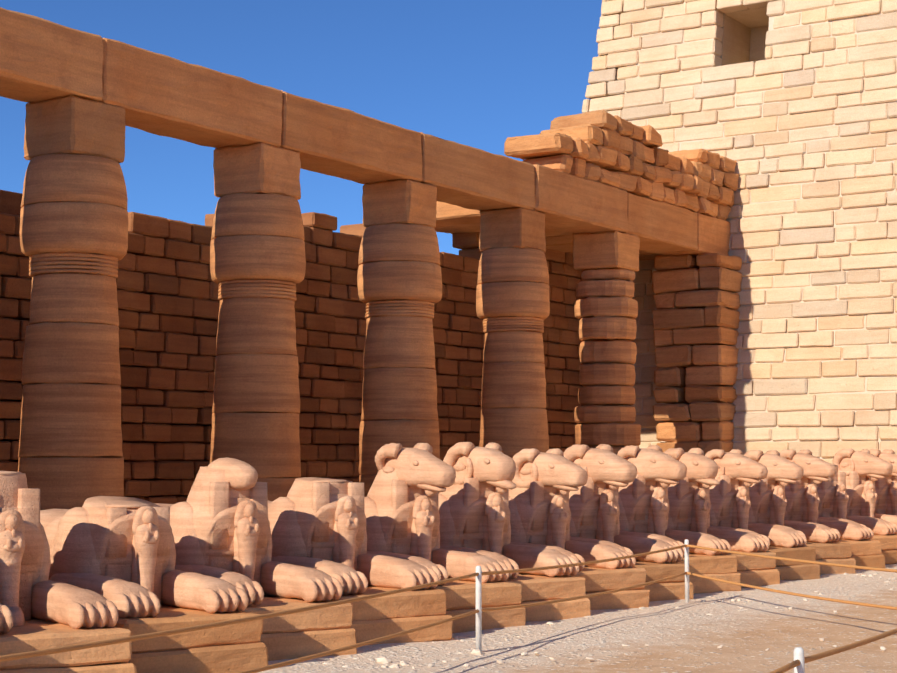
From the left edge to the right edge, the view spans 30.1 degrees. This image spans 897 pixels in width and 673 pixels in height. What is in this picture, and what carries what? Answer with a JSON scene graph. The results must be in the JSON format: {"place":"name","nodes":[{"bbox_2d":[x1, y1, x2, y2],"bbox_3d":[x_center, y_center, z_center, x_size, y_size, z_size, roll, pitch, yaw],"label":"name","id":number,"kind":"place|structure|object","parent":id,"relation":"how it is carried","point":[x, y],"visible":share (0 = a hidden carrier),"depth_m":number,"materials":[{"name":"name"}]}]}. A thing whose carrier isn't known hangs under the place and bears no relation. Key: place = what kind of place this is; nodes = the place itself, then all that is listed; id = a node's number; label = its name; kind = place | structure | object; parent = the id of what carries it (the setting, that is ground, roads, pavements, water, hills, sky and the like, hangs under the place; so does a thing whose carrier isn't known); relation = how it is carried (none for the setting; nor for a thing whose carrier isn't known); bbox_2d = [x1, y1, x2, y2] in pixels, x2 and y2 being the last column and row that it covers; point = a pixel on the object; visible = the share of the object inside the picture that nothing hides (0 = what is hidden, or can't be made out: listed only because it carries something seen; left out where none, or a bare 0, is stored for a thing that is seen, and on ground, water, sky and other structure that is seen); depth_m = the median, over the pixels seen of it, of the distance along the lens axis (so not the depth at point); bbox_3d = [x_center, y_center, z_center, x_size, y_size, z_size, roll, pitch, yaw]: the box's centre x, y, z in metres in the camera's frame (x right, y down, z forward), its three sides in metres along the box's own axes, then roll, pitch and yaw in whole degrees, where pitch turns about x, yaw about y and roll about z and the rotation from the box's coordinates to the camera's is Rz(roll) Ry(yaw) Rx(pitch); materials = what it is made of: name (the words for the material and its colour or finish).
{"place":"outdoors","nodes":[
{"label":"outdoors","id":0,"kind":"place"},
{"bbox_2d":[0,0,601,254],"label":"sky","id":1,"kind":"structure","parent":0,"point":[480,74],"materials":[{"name":"blue"}]},
{"bbox_2d":[257,564,896,672],"bbox_3d":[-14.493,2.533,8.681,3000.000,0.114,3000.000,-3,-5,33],"label":"ground","id":2,"kind":"structure","parent":0,"point":[751,634],"depth_m":17.61,"materials":[{"name":"beige sand"}]},
{"bbox_2d":[18,154,549,509],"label":"columns","id":3,"kind":"structure","parent":2,"relation":"on","point":[73,232],"depth_m":26.01,"materials":[{"name":"stone"}]},
{"bbox_2d":[0,190,603,503],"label":"back wall","id":4,"kind":"structure","parent":2,"relation":"on","point":[168,301],"depth_m":29.68,"materials":[{"name":"stone"}]},
{"bbox_2d":[0,7,742,455],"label":"colonnade blocks","id":5,"kind":"structure","parent":2,"relation":"on","point":[596,189],"depth_m":32.24,"materials":[{"name":"stone"}]},
{"bbox_2d":[0,539,896,672],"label":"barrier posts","id":6,"kind":"object","parent":2,"relation":"on","point":[797,664],"visible":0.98,"depth_m":14.98,"materials":[{"name":"white metal"}]},
{"bbox_2d":[0,534,896,672],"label":"stone pedestals","id":7,"kind":"object","parent":2,"relation":"on","point":[239,647],"visible":0.5,"depth_m":17.06,"materials":[{"name":"stone"}]},
{"bbox_2d":[0,471,117,633],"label":"ram sphinx","id":8,"kind":"object","parent":7,"relation":"on","point":[29,590],"visible":0.98,"depth_m":14.07,"materials":[{"name":"stone"}]},
{"bbox_2d":[40,496,248,617],"bbox_3d":[-3.317,2.061,16.064,1.358,1.057,3.453,3,-5,-38],"label":"ram sphinx","id":9,"kind":"object","parent":7,"relation":"on","point":[119,552],"visible":0.83,"depth_m":15.34,"materials":[{"name":"stone"}]},
{"bbox_2d":[154,457,342,605],"bbox_3d":[-2.550,1.982,17.432,1.376,1.433,3.514,3,-5,-37],"label":"ram sphinx","id":10,"kind":"object","parent":7,"relation":"on","point":[220,524],"visible":0.69,"depth_m":16.68,"materials":[{"name":"stone"}]},
{"bbox_2d":[268,477,438,594],"bbox_3d":[-1.643,2.181,18.671,1.390,1.211,3.543,3,-5,-37],"label":"ram sphinx","id":11,"kind":"object","parent":7,"relation":"on","point":[318,523],"visible":0.62,"depth_m":17.92,"materials":[{"name":"stone"}]},
{"bbox_2d":[364,443,508,585],"bbox_3d":[-0.827,2.087,19.995,1.367,1.617,3.470,3,-5,-38],"label":"ram sphinx","id":12,"kind":"object","parent":7,"relation":"on","point":[401,503],"visible":0.67,"depth_m":19.23,"materials":[{"name":"stone"}]},
{"bbox_2d":[439,442,578,578],"bbox_3d":[0.030,2.177,21.302,1.423,1.646,3.625,3,-5,-36],"label":"ram sphinx","id":13,"kind":"object","parent":7,"relation":"on","point":[474,512],"visible":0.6,"depth_m":20.49,"materials":[{"name":"stone"}]},
{"bbox_2d":[509,448,635,570],"bbox_3d":[0.890,2.307,22.566,1.363,1.581,3.474,3,-5,-38],"label":"ram sphinx","id":14,"kind":"object","parent":7,"relation":"on","point":[548,481],"visible":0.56,"depth_m":21.80,"materials":[{"name":"stone"}]},
{"bbox_2d":[564,444,682,562],"bbox_3d":[1.675,2.370,23.917,1.411,1.652,3.586,3,-5,-36],"label":"ram sphinx","id":15,"kind":"object","parent":7,"relation":"on","point":[594,507],"visible":0.54,"depth_m":23.10,"materials":[{"name":"stone"}]},
{"bbox_2d":[617,445,730,555],"bbox_3d":[2.528,2.454,25.197,1.401,1.620,3.567,3,-5,-37],"label":"ram sphinx","id":16,"kind":"object","parent":7,"relation":"on","point":[643,500],"visible":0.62,"depth_m":24.39,"materials":[{"name":"stone"}]},
{"bbox_2d":[663,448,768,551],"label":"ram sphinx","id":17,"kind":"object","parent":7,"relation":"on","point":[689,501],"visible":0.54,"depth_m":25.70,"materials":[{"name":"stone"}]},
{"bbox_2d":[705,449,806,547],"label":"ram sphinx","id":18,"kind":"object","parent":7,"relation":"on","point":[739,473],"visible":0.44,"depth_m":27.00,"materials":[{"name":"stone"}]},
{"bbox_2d":[744,450,839,542],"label":"ram sphinx","id":19,"kind":"object","parent":7,"relation":"on","point":[768,500],"visible":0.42,"depth_m":28.28,"materials":[{"name":"stone"}]},
{"bbox_2d":[779,449,873,539],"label":"ram sphinx","id":20,"kind":"object","parent":7,"relation":"on","point":[802,498],"visible":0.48,"depth_m":29.57,"materials":[{"name":"stone"}]},
{"bbox_2d":[817,464,896,534],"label":"ram sphinx","id":21,"kind":"object","parent":7,"relation":"on","point":[833,496],"visible":0.38,"depth_m":30.89,"materials":[{"name":"stone"}]},
{"bbox_2d":[832,449,896,524],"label":"ram sphinx","id":22,"kind":"object","parent":7,"relation":"on","point":[864,469],"visible":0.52,"depth_m":32.19,"materials":[{"name":"stone"}]},
{"bbox_2d":[869,449,896,515],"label":"ram sphinx","id":23,"kind":"object","parent":7,"relation":"on","point":[886,492],"visible":0.17,"depth_m":33.50,"materials":[{"name":"stone"}]},
{"bbox_2d":[574,269,640,454],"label":"rough column drums","id":24,"kind":"object","parent":2,"relation":"on","point":[606,308],"depth_m":36.14,"materials":[{"name":"stone"}]},
{"bbox_2d":[323,572,895,669],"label":"ground stones","id":25,"kind":"object","parent":2,"relation":"on","point":[384,659],"visible":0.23,"depth_m":16.32,"materials":[{"name":"stone"}]},
{"bbox_2d":[598,0,768,65],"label":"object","id":26,"kind":"object","parent":2,"relation":"on","point":[744,36],"visible":0.02,"depth_m":43.85,"materials":[{"name":"beige stone"}]},
{"bbox_2d":[582,0,896,463],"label":"stone block wall","id":27,"kind":"structure","parent":2,"relation":"on","point":[608,87],"depth_m":40.43,"materials":[{"name":"stone"}]},
{"bbox_2d":[625,0,896,458],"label":"mortar joints","id":28,"kind":"object","parent":27,"relation":"attached to","point":[771,20],"depth_m":40.37,"materials":[{"name":"beige concrete"}]}
]}

